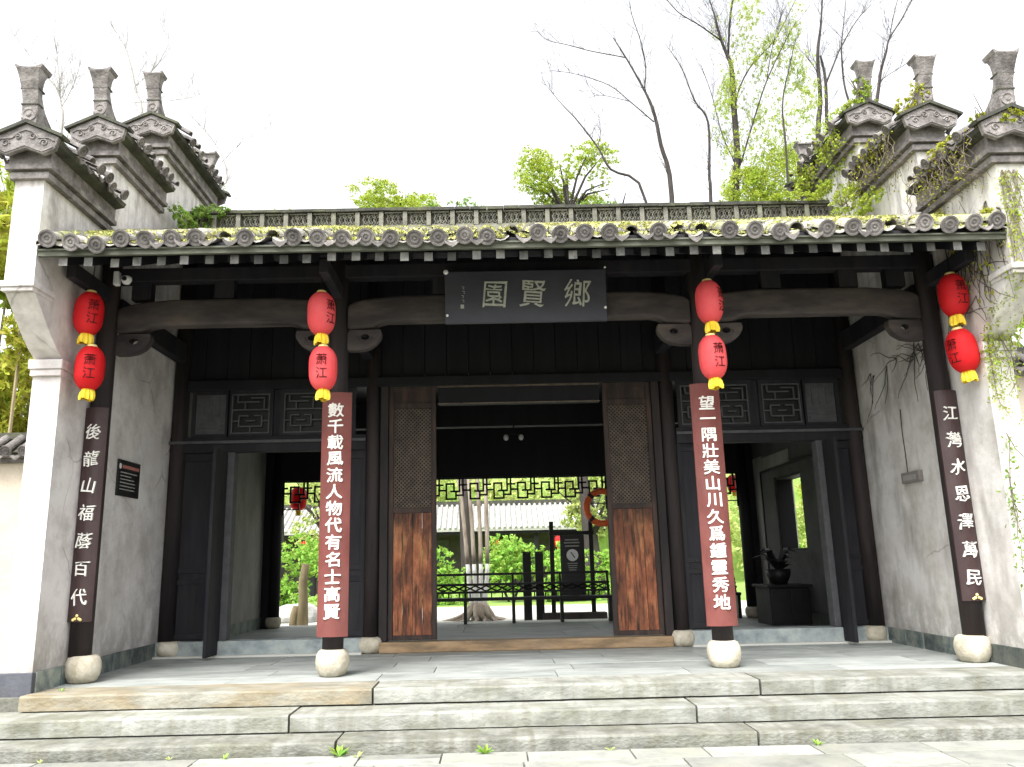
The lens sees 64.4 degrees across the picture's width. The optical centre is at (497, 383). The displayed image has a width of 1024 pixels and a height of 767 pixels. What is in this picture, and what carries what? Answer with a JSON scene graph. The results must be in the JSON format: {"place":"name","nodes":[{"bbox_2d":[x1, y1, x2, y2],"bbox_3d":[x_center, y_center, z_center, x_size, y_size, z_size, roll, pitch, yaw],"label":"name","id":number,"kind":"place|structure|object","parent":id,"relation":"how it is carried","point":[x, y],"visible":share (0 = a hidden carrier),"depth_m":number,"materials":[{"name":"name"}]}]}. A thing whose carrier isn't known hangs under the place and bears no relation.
{"place":"outdoors","nodes":[
{"label":"outdoors","id":0,"kind":"place"},
{"bbox_2d":[0,740,1023,766],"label":"plaza","id":1,"kind":"structure","parent":0,"point":[996,753],"depth_m":6.41,"materials":[{"name":"stone"}]},
{"bbox_2d":[328,744,348,756],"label":"weed","id":2,"kind":"object","parent":1,"relation":"on","point":[339,749],"visible":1,"depth_m":6.62,"materials":[{"name":"green plant"}]},
{"bbox_2d":[476,744,493,753],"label":"weed","id":3,"kind":"object","parent":1,"relation":"on","point":[486,749],"visible":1,"depth_m":6.61,"materials":[{"name":"green plant"}]},
{"bbox_2d":[0,0,1023,389],"label":"sky","id":4,"kind":"structure","parent":0,"point":[424,96],"materials":[{"name":"white"}]},
{"bbox_2d":[280,601,746,625],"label":"garden path","id":5,"kind":"structure","parent":0,"point":[444,613],"depth_m":21.11,"materials":[{"name":"grey stone"}]},
{"bbox_2d":[289,563,309,625],"bbox_3d":[-4.250,4.552,17.450,0.420,1.337,0.256,-6,-13,21],"label":"rustic post","id":6,"kind":"object","parent":5,"relation":"on","point":[299,614],"visible":0.82,"depth_m":17.33,"materials":[{"name":"brown wood"}]},
{"bbox_2d":[443,479,505,621],"bbox_3d":[-0.508,1.740,18.633,4.324,7.203,2.617,-1,-12,-1],"label":"garden tree","id":7,"kind":"object","parent":5,"relation":"on","point":[479,610],"visible":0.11,"depth_m":18.18,"materials":[{"name":"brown plant"}]},
{"bbox_2d":[522,552,532,619],"bbox_3d":[0.629,4.282,17.095,0.180,1.450,0.150,-1,-12,-1],"label":"bollard","id":8,"kind":"object","parent":5,"relation":"on","point":[527,578],"visible":0.74,"depth_m":17.05,"materials":[{"name":"black metal"}]},
{"bbox_2d":[534,551,544,619],"bbox_3d":[0.889,4.277,17.097,0.180,1.450,0.150,-1,-12,-1],"label":"bollard","id":9,"kind":"object","parent":5,"relation":"on","point":[540,607],"visible":0.73,"depth_m":17.06,"materials":[{"name":"black metal"}]},
{"bbox_2d":[543,521,607,619],"bbox_3d":[1.591,3.926,17.179,1.340,2.140,0.300,-1,-12,-1],"label":"notice board","id":10,"kind":"object","parent":5,"relation":"on","point":[572,554],"visible":0.69,"depth_m":17.16,"materials":[{"name":"black metal"}]},
{"bbox_2d":[290,580,745,606],"bbox_3d":[0.168,10.621,41.510,60.000,0.360,52.380,-1,-12,-1],"label":"garden","id":11,"kind":"object","parent":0,"point":[740,584],"visible":0.12,"depth_m":26.34,"materials":[{"name":"green plant"}]},
{"bbox_2d":[0,1,106,145],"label":"bare tree","id":12,"kind":"object","parent":11,"relation":"on","point":[58,87],"visible":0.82,"depth_m":18.97,"materials":[{"name":"brown plant"}]},
{"bbox_2d":[85,0,225,117],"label":"bare tree","id":13,"kind":"object","parent":11,"relation":"on","point":[145,70],"visible":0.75,"depth_m":20.14,"materials":[{"name":"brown plant"}]},
{"bbox_2d":[184,80,290,208],"bbox_3d":[-6.695,-0.983,19.718,2.984,13.533,1.855,4,-14,-23],"label":"bare tree","id":14,"kind":"object","parent":11,"relation":"on","point":[227,168],"visible":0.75,"depth_m":20.74,"materials":[{"name":"brown plant"}]},
{"bbox_2d":[274,208,289,599],"bbox_3d":[-7.645,0.555,28.338,1.608,14.296,1.478,-1,-12,-1],"label":"leafy tree","id":15,"kind":"object","parent":11,"relation":"on","point":[282,570],"depth_m":27.27,"materials":[{"name":"green plant"}]},
{"bbox_2d":[279,603,316,623],"bbox_3d":[-4.649,5.361,18.657,1.110,0.613,0.814,-1,-12,-1],"label":"rock","id":16,"kind":"object","parent":11,"relation":"on","point":[284,612],"visible":0.34,"depth_m":18.48,"materials":[{"name":"white stone"}]},
{"bbox_2d":[279,532,318,606],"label":"shrub","id":17,"kind":"object","parent":11,"relation":"on","point":[288,592],"visible":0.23,"depth_m":25.54,"materials":[{"name":"green plant"}]},
{"bbox_2d":[288,482,319,544],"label":"leafy tree","id":18,"kind":"object","parent":11,"relation":"on","point":[307,521],"visible":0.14,"depth_m":30.75,"materials":[{"name":"green plant"}]},
{"bbox_2d":[292,542,318,602],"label":"shrub","id":19,"kind":"object","parent":11,"relation":"on","point":[313,554],"visible":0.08,"depth_m":25.06,"materials":[{"name":"green plant"}]},
{"bbox_2d":[344,174,446,207],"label":"leafy tree","id":20,"kind":"object","parent":11,"relation":"on","point":[369,198],"visible":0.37,"depth_m":30.18,"materials":[{"name":"green plant"}]},
{"bbox_2d":[284,498,605,595],"bbox_3d":[-5.553,7.562,37.404,20.600,4.090,4.053,-1,-12,-1],"label":"garden corridor","id":21,"kind":"object","parent":11,"relation":"on","point":[527,521],"visible":0.23,"depth_m":37.26,"materials":[{"name":"white wood"}]},
{"bbox_2d":[509,538,533,563],"bbox_3d":[1.151,7.767,37.583,1.200,1.200,0.050,-1,-12,-1],"label":"window","id":22,"kind":"structure","parent":21,"relation":"in","point":[526,541],"depth_m":37.66,"materials":[{"name":"wood"}]},
{"bbox_2d":[437,545,472,605],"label":"shrub","id":23,"kind":"object","parent":11,"relation":"on","point":[445,568],"visible":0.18,"depth_m":25.40,"materials":[{"name":"green plant"}]},
{"bbox_2d":[427,196,484,601],"bbox_3d":[-1.399,0.259,28.514,2.369,14.684,1.348,-1,-12,-1],"label":"leafy tree","id":24,"kind":"object","parent":11,"relation":"on","point":[466,507],"visible":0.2,"depth_m":27.53,"materials":[{"name":"green plant"}]},
{"bbox_2d":[483,533,547,601],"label":"shrub","id":25,"kind":"object","parent":11,"relation":"on","point":[502,559],"visible":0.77,"depth_m":26.37,"materials":[{"name":"green plant"}]},
{"bbox_2d":[512,139,620,593],"bbox_3d":[2.778,-0.881,29.865,4.182,17.312,2.591,-1,-12,-1],"label":"leafy tree","id":26,"kind":"object","parent":11,"relation":"on","point":[540,167],"visible":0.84,"depth_m":31.10,"materials":[{"name":"green plant"}]},
{"bbox_2d":[543,540,606,601],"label":"shrub","id":27,"kind":"object","parent":11,"relation":"on","point":[557,559],"visible":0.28,"depth_m":26.07,"materials":[{"name":"green plant"}]},
{"bbox_2d":[556,477,607,594],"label":"leafy tree","id":28,"kind":"object","parent":11,"relation":"on","point":[574,509],"visible":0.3,"depth_m":30.35,"materials":[{"name":"green plant"}]},
{"bbox_2d":[526,58,646,202],"bbox_3d":[2.731,-2.054,23.057,3.244,16.659,1.477,3,-13,-20],"label":"bare tree","id":29,"kind":"object","parent":11,"relation":"on","point":[623,174],"visible":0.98,"depth_m":24.15,"materials":[{"name":"brown plant"}]},
{"bbox_2d":[498,0,680,201],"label":"bare tree","id":30,"kind":"object","parent":11,"relation":"on","point":[666,165],"visible":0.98,"depth_m":26.66,"materials":[{"name":"brown plant"}]},
{"bbox_2d":[577,193,625,203],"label":"leafy tree","id":31,"kind":"object","parent":11,"relation":"on","point":[597,202],"visible":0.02,"depth_m":30.35,"materials":[{"name":"green plant"}]},
{"bbox_2d":[596,548,635,594],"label":"shrub","id":32,"kind":"object","parent":11,"relation":"on","point":[604,562],"visible":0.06,"depth_m":26.26,"materials":[{"name":"green plant"}]},
{"bbox_2d":[665,4,737,201],"bbox_3d":[6.477,-3.091,24.232,2.070,19.032,1.577,-1,-12,-1],"label":"bare tree","id":33,"kind":"object","parent":11,"relation":"on","point":[709,164],"visible":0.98,"depth_m":25.26,"materials":[{"name":"brown plant"}]},
{"bbox_2d":[651,0,827,201],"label":"leafing tree","id":34,"kind":"object","parent":11,"relation":"on","point":[752,174],"visible":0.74,"depth_m":27.64,"materials":[{"name":"green plant"}]},
{"bbox_2d":[765,15,832,200],"bbox_3d":[10.196,-3.067,25.419,2.580,19.336,1.541,1,-13,-11],"label":"leafing tree","id":35,"kind":"object","parent":11,"relation":"on","point":[786,156],"visible":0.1,"depth_m":26.50,"materials":[{"name":"green plant"}]},
{"bbox_2d":[797,484,802,503],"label":"leafy tree","id":36,"kind":"object","parent":11,"relation":"on","point":[800,494],"visible":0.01,"depth_m":21.87,"materials":[{"name":"green plant"}]},
{"bbox_2d":[782,0,881,137],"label":"bare tree","id":37,"kind":"object","parent":11,"relation":"on","point":[817,68],"visible":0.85,"depth_m":30.32,"materials":[{"name":"brown plant"}]},
{"bbox_2d":[811,0,873,120],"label":"bare tree","id":38,"kind":"object","parent":11,"relation":"on","point":[842,72],"visible":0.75,"depth_m":29.35,"materials":[{"name":"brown plant"}]},
{"bbox_2d":[837,0,928,104],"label":"bare tree","id":39,"kind":"object","parent":11,"relation":"on","point":[882,64],"visible":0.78,"depth_m":25.81,"materials":[{"name":"brown plant"}]},
{"bbox_2d":[285,474,805,582],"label":"trees","id":40,"kind":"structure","parent":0,"point":[604,545],"depth_m":47.79,"materials":[{"name":"green plant"}]},
{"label":"side ground","id":41,"kind":"structure","parent":0,"visible":0},
{"bbox_2d":[0,432,26,672],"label":"boundary wall","id":42,"kind":"structure","parent":41,"relation":"on","point":[12,450],"depth_m":9.70,"materials":[{"name":"paint"}]},
{"bbox_2d":[0,159,29,432],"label":"bamboo clump","id":43,"kind":"object","parent":41,"relation":"on","point":[10,186],"visible":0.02,"depth_m":14.71,"materials":[{"name":"green plant"}]},
{"bbox_2d":[0,186,33,432],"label":"bamboo clump","id":44,"kind":"object","parent":41,"relation":"on","point":[14,409],"visible":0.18,"depth_m":12.43,"materials":[{"name":"green plant"}]},
{"bbox_2d":[1010,314,1023,346],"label":"bamboo clump","id":45,"kind":"object","parent":41,"relation":"on","point":[1020,333],"visible":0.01,"depth_m":12.24,"materials":[{"name":"green plant"}]},
{"bbox_2d":[1012,347,1023,429],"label":"boundary wall","id":46,"kind":"structure","parent":41,"relation":"on","point":[1020,361],"depth_m":10.10,"materials":[{"name":"paint"}]},
{"bbox_3d":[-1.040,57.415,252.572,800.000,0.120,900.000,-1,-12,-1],"label":"ground","id":47,"kind":"structure","parent":0,"visible":0},
{"bbox_2d":[0,63,272,697],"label":"gable wall","id":48,"kind":"structure","parent":47,"relation":"on","point":[143,170],"depth_m":9.25,"materials":[{"name":"paint"}]},
{"bbox_2d":[115,459,140,498],"bbox_3d":[-4.494,1.166,9.888,0.024,0.430,0.600,-1,-12,-1],"label":"notice sign","id":49,"kind":"object","parent":48,"relation":"attached to","point":[127,478],"visible":1,"depth_m":9.85,"materials":[{"name":"black metal"}]},
{"bbox_2d":[0,689,1023,763],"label":"steps","id":50,"kind":"structure","parent":47,"relation":"on","point":[629,724],"depth_m":7.10,"materials":[{"name":"stone"}]},
{"bbox_2d":[0,615,1023,711],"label":"platform","id":51,"kind":"structure","parent":47,"relation":"on","point":[520,675],"depth_m":8.16,"materials":[{"name":"grey stone"}]},
{"bbox_2d":[36,200,1007,683],"bbox_3d":[0.266,0.687,12.437,9.666,6.260,9.696,-1,-12,-1],"label":"gatehouse","id":52,"kind":"object","parent":51,"relation":"on","point":[436,398],"visible":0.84,"depth_m":11.00,"materials":[{"name":"brown wood"}]},
{"bbox_2d":[67,407,109,621],"bbox_3d":[-4.369,1.368,8.655,0.250,2.260,0.096,-1,-12,-1],"label":"couplet board","id":53,"kind":"object","parent":52,"relation":"attached to","point":[85,554],"visible":1,"depth_m":8.63,"materials":[{"name":"black wood"}]},
{"bbox_2d":[73,266,104,345],"bbox_3d":[-4.351,-0.876,8.680,0.292,0.967,0.285,1,-12,0],"label":"lantern","id":54,"kind":"object","parent":52,"relation":"hanging from","point":[88,313],"visible":1,"depth_m":8.55,"materials":[{"name":"red fabric"}]},
{"bbox_2d":[74,344,105,401],"bbox_3d":[-4.279,-0.115,8.508,0.292,0.602,0.293,0,-12,0],"label":"lantern","id":55,"kind":"object","parent":54,"relation":"hanging from","point":[89,367],"visible":1,"depth_m":8.42,"materials":[{"name":"red fabric"}]},
{"bbox_2d":[113,271,131,285],"bbox_3d":[-4.201,-1.179,9.103,0.196,0.160,0.118,-1,-12,-1],"label":"security camera","id":56,"kind":"object","parent":52,"relation":"attached to","point":[118,278],"visible":1,"depth_m":9.08,"materials":[{"name":"white paint"}]},
{"bbox_2d":[167,201,230,228],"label":"ivy","id":57,"kind":"object","parent":52,"relation":"on","point":[201,210],"visible":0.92,"depth_m":11.69,"materials":[{"name":"green plant"}]},
{"bbox_2d":[190,390,229,436],"bbox_3d":[-4.000,0.425,11.339,0.520,0.660,0.050,-1,-12,-1],"label":"transom window","id":58,"kind":"structure","parent":52,"relation":"in","point":[210,409],"depth_m":11.34,"materials":[{"name":"brown wood"}]},
{"bbox_2d":[227,389,274,436],"bbox_3d":[-3.445,0.417,11.355,0.630,0.660,0.070,-1,-12,-1],"label":"transom window","id":59,"kind":"structure","parent":52,"relation":"in","point":[251,412],"depth_m":11.36,"materials":[{"name":"brown wood"}]},
{"bbox_2d":[290,487,306,515],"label":"lantern","id":60,"kind":"object","parent":52,"relation":"hanging from","point":[295,505],"visible":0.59,"depth_m":16.26,"materials":[{"name":"red fabric"}]},
{"bbox_2d":[279,388,356,435],"bbox_3d":[-2.505,0.398,11.364,1.050,0.660,0.070,-1,-12,-1],"label":"transom window","id":61,"kind":"structure","parent":52,"relation":"in","point":[300,413],"depth_m":11.36,"materials":[{"name":"brown wood"}]},
{"bbox_2d":[307,277,335,344],"bbox_3d":[-1.885,-0.900,8.700,0.300,1.017,0.292,-2,-12,-1],"label":"lantern","id":62,"kind":"object","parent":52,"relation":"hanging from","point":[321,312],"visible":0.99,"depth_m":8.56,"materials":[{"name":"red fabric"}]},
{"bbox_2d":[309,344,336,401],"bbox_3d":[-1.833,-0.114,8.522,0.300,0.602,0.301,-2,-12,-1],"label":"lantern","id":63,"kind":"object","parent":62,"relation":"hanging from","point":[322,368],"visible":1,"depth_m":8.43,"materials":[{"name":"red fabric"}]},
{"bbox_2d":[316,392,351,636],"bbox_3d":[-1.757,1.373,8.748,0.325,2.600,0.082,-1,-12,-1],"label":"couplet board","id":64,"kind":"object","parent":52,"relation":"attached to","point":[333,564],"visible":1,"depth_m":8.71,"materials":[{"name":"red wood"}]},
{"bbox_2d":[387,386,436,640],"bbox_3d":[-1.156,1.712,11.046,0.650,3.400,0.060,-1,-12,-1],"label":"door leaf","id":65,"kind":"structure","parent":52,"relation":"in","point":[412,504],"depth_m":11.01,"materials":[{"name":"brown wood"}]},
{"bbox_2d":[503,422,523,439],"bbox_3d":[0.262,0.792,13.498,0.340,0.312,0.105,-1,-12,-1],"label":"ceiling lamp","id":66,"kind":"object","parent":52,"relation":"attached to","point":[506,437],"visible":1,"depth_m":13.46,"materials":[{"name":"white metal"}]},
{"bbox_2d":[443,266,606,323],"bbox_3d":[0.312,-0.999,9.179,1.840,0.617,0.140,-1,-12,-1],"label":"plaque","id":67,"kind":"object","parent":52,"relation":"attached to","point":[498,297],"visible":1,"depth_m":9.16,"materials":[{"name":"black wood"}]},
{"bbox_2d":[74,212,992,243],"bbox_3d":[0.238,-1.916,10.010,9.608,1.772,3.653,-1,-12,-1],"label":"moss","id":68,"kind":"object","parent":52,"relation":"on","point":[351,229],"visible":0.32,"depth_m":8.36,"materials":[{"name":"green plant"}]},
{"bbox_2d":[583,484,607,526],"bbox_3d":[2.025,2.326,15.711,0.744,0.877,0.126,-1,-12,-1],"label":"lifebuoy","id":69,"kind":"object","parent":52,"relation":"hanging from","point":[590,517],"visible":0.55,"depth_m":15.65,"materials":[{"name":"orange plastic"}]},
{"bbox_2d":[601,382,664,635],"bbox_3d":[1.833,1.654,11.076,0.670,3.400,0.060,-1,-12,-1],"label":"door leaf","id":70,"kind":"structure","parent":52,"relation":"in","point":[626,407],"depth_m":11.04,"materials":[{"name":"brown wood"}]},
{"bbox_2d":[695,254,723,333],"bbox_3d":[2.262,-1.006,8.747,0.292,0.967,0.285,-3,-12,-1],"label":"lantern","id":71,"kind":"object","parent":52,"relation":"hanging from","point":[709,302],"visible":1,"depth_m":8.61,"materials":[{"name":"red fabric"}]},
{"bbox_2d":[698,333,726,390],"bbox_3d":[2.276,-0.233,8.572,0.292,0.602,0.293,-3,-12,-1],"label":"lantern","id":72,"kind":"object","parent":71,"relation":"hanging from","point":[712,355],"visible":1,"depth_m":8.48,"materials":[{"name":"red fabric"}]},
{"bbox_2d":[689,383,737,625],"bbox_3d":[2.337,1.273,8.793,0.325,2.600,0.082,-1,-12,-1],"label":"couplet board","id":73,"kind":"object","parent":52,"relation":"attached to","point":[717,557],"visible":1,"depth_m":8.76,"materials":[{"name":"red wood"}]},
{"bbox_2d":[675,380,753,427],"bbox_3d":[3.044,0.290,11.420,1.050,0.660,0.070,-1,-12,-1],"label":"transom window","id":74,"kind":"structure","parent":52,"relation":"in","point":[736,408],"depth_m":11.42,"materials":[{"name":"brown wood"}]},
{"bbox_2d":[727,475,735,495],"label":"lantern","id":75,"kind":"object","parent":52,"relation":"hanging from","point":[734,487],"visible":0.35,"depth_m":16.60,"materials":[{"name":"red fabric"}]},
{"bbox_2d":[756,379,805,425],"bbox_3d":[3.983,0.271,11.429,0.630,0.660,0.070,-1,-12,-1],"label":"transom window","id":76,"kind":"structure","parent":52,"relation":"in","point":[778,401],"depth_m":11.43,"materials":[{"name":"brown wood"}]},
{"bbox_2d":[800,378,841,424],"bbox_3d":[4.538,0.258,11.425,0.520,0.660,0.050,-1,-12,-1],"label":"transom window","id":77,"kind":"structure","parent":52,"relation":"in","point":[821,396],"depth_m":11.42,"materials":[{"name":"brown wood"}]},
{"bbox_2d":[767,178,886,215],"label":"ivy","id":78,"kind":"object","parent":52,"relation":"on","point":[847,192],"visible":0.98,"depth_m":11.24,"materials":[{"name":"green plant"}]},
{"bbox_2d":[937,249,969,327],"bbox_3d":[4.903,-1.071,8.772,0.292,0.942,0.293,-2,-12,-1],"label":"lantern","id":79,"kind":"object","parent":52,"relation":"hanging from","point":[953,296],"visible":0.99,"depth_m":8.65,"materials":[{"name":"red fabric"}]},
{"bbox_2d":[945,327,979,383],"bbox_3d":[4.934,-0.303,8.607,0.305,0.602,0.292,-7,-12,-2],"label":"lantern","id":80,"kind":"object","parent":79,"relation":"hanging from","point":[962,350],"visible":1,"depth_m":8.52,"materials":[{"name":"red fabric"}]},
{"bbox_2d":[932,390,985,600],"bbox_3d":[4.998,1.179,8.771,0.250,2.260,0.096,-1,-12,-1],"label":"couplet board","id":81,"kind":"object","parent":52,"relation":"attached to","point":[966,548],"visible":1,"depth_m":8.75,"materials":[{"name":"brown wood"}]},
{"bbox_2d":[934,202,992,222],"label":"grass tuft","id":82,"kind":"object","parent":52,"relation":"on","point":[987,209],"visible":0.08,"depth_m":8.30,"materials":[{"name":"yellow plant"}]},
{"bbox_2d":[437,570,612,623],"bbox_3d":[0.298,4.081,15.499,3.738,0.930,0.440,-1,-12,-1],"label":"railing","id":83,"kind":"object","parent":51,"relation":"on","point":[560,589],"visible":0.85,"depth_m":15.60,"materials":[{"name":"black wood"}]},
{"bbox_2d":[733,568,741,617],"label":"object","id":84,"kind":"object","parent":51,"relation":"on","point":[738,604],"visible":0.12,"depth_m":15.36,"materials":[{"name":"black wood"}]},
{"bbox_2d":[752,583,812,625],"bbox_3d":[4.616,3.562,13.129,0.720,0.620,0.800,-1,-12,-1],"label":"cabinet","id":85,"kind":"object","parent":51,"relation":"on","point":[787,604],"visible":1,"depth_m":12.79,"materials":[{"name":"brown wood"}]},
{"bbox_2d":[753,548,795,583],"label":"potted plant","id":86,"kind":"object","parent":85,"relation":"on","point":[778,574],"visible":0.99,"depth_m":13.10,"materials":[{"name":"black ceramic"}]},
{"bbox_2d":[771,590,791,622],"bbox_3d":[4.463,3.506,12.771,0.290,0.500,0.019,-1,-12,-1],"label":"door","id":87,"kind":"structure","parent":85,"relation":"in","point":[781,605],"depth_m":12.76,"materials":[{"name":"black wood"}]},
{"bbox_2d":[790,589,811,622],"bbox_3d":[4.773,3.500,12.774,0.290,0.500,0.019,-1,-12,-1],"label":"door","id":88,"kind":"structure","parent":85,"relation":"in","point":[800,599],"depth_m":12.76,"materials":[{"name":"black wood"}]},
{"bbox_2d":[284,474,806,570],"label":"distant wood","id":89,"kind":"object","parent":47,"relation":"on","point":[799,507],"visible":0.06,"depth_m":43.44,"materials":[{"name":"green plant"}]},
{"bbox_2d":[747,48,1023,668],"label":"gable wall","id":90,"kind":"structure","parent":47,"relation":"on","point":[917,585],"depth_m":9.67,"materials":[{"name":"paint"}]},
{"bbox_2d":[776,472,806,549],"bbox_3d":[5.211,2.218,14.018,0.280,1.280,1.250,-1,-12,-1],"label":"window frame","id":91,"kind":"structure","parent":90,"relation":"in","point":[789,539],"depth_m":14.59,"materials":[{"name":"brown wood"}]},
{"bbox_2d":[759,454,828,612],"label":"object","id":92,"kind":"structure","parent":90,"relation":"attached to","point":[808,568],"depth_m":13.37,"materials":[{"name":"grey paint"}]},
{"bbox_2d":[789,124,859,199],"bbox_3d":[4.833,-3.199,12.117,0.512,0.906,1.891,-1,-12,-1],"label":"creeper","id":93,"kind":"object","parent":90,"relation":"attached to","point":[802,179],"visible":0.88,"depth_m":12.06,"materials":[{"name":"green plant"}]},
{"bbox_2d":[830,74,878,117],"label":"ivy","id":94,"kind":"object","parent":90,"relation":"attached to","point":[854,101],"visible":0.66,"depth_m":11.29,"materials":[{"name":"green plant"}]},
{"bbox_2d":[845,123,915,205],"bbox_3d":[4.868,-2.746,10.419,0.475,0.895,1.326,-1,-12,-1],"label":"creeper","id":95,"kind":"object","parent":90,"relation":"attached to","point":[864,166],"visible":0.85,"depth_m":10.37,"materials":[{"name":"green plant"}]},
{"bbox_2d":[857,81,930,170],"bbox_3d":[4.872,-3.277,10.304,0.377,0.716,1.348,3,-13,-18],"label":"ivy","id":96,"kind":"object","parent":90,"relation":"attached to","point":[897,108],"visible":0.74,"depth_m":9.88,"materials":[{"name":"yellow plant"}]},
{"bbox_2d":[864,342,927,421],"bbox_3d":[5.064,-0.141,10.325,0.023,0.947,1.982,-1,-12,-1],"label":"creeper","id":97,"kind":"object","parent":90,"relation":"attached to","point":[912,356],"visible":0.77,"depth_m":10.07,"materials":[{"name":"plant"}]},
{"bbox_2d":[899,409,923,483],"bbox_3d":[5.069,0.756,10.043,0.066,0.930,0.420,-1,-12,-1],"label":"wall box","id":98,"kind":"object","parent":90,"relation":"attached to","point":[907,477],"visible":1,"depth_m":9.96,"materials":[{"name":"grey metal"}]},
{"bbox_2d":[904,127,990,213],"bbox_3d":[4.903,-2.243,8.917,0.448,0.859,1.421,-1,-12,-1],"label":"creeper","id":99,"kind":"object","parent":90,"relation":"attached to","point":[953,157],"visible":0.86,"depth_m":8.76,"materials":[{"name":"green plant"}]},
{"bbox_2d":[925,94,1023,163],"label":"ivy","id":100,"kind":"object","parent":90,"relation":"attached to","point":[1018,112],"visible":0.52,"depth_m":8.36,"materials":[{"name":"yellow plant"}]},
{"bbox_2d":[938,201,1014,309],"bbox_3d":[5.066,-1.166,8.756,0.238,1.281,1.482,-1,-12,-1],"label":"creeper","id":101,"kind":"object","parent":90,"relation":"attached to","point":[952,252],"visible":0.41,"depth_m":8.43,"materials":[{"name":"green plant"}]},
{"bbox_2d":[948,261,1014,331],"bbox_3d":[5.071,-0.701,8.574,0.023,1.003,1.249,-1,-12,-1],"label":"creeper","id":102,"kind":"object","parent":90,"relation":"attached to","point":[979,308],"visible":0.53,"depth_m":8.48,"materials":[{"name":"green plant"}]},
{"bbox_2d":[978,270,1023,425],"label":"creeper","id":103,"kind":"object","parent":90,"relation":"attached to","point":[993,351],"visible":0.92,"depth_m":8.40,"materials":[{"name":"green plant"}]},
{"bbox_2d":[993,169,1023,323],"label":"creeper","id":104,"kind":"object","parent":90,"relation":"attached to","point":[1006,205],"visible":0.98,"depth_m":8.12,"materials":[{"name":"green plant"}]},
{"bbox_2d":[996,433,1023,590],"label":"creeper","id":105,"kind":"object","parent":90,"relation":"attached to","point":[1012,495],"visible":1,"depth_m":8.11,"materials":[{"name":"green plant"}]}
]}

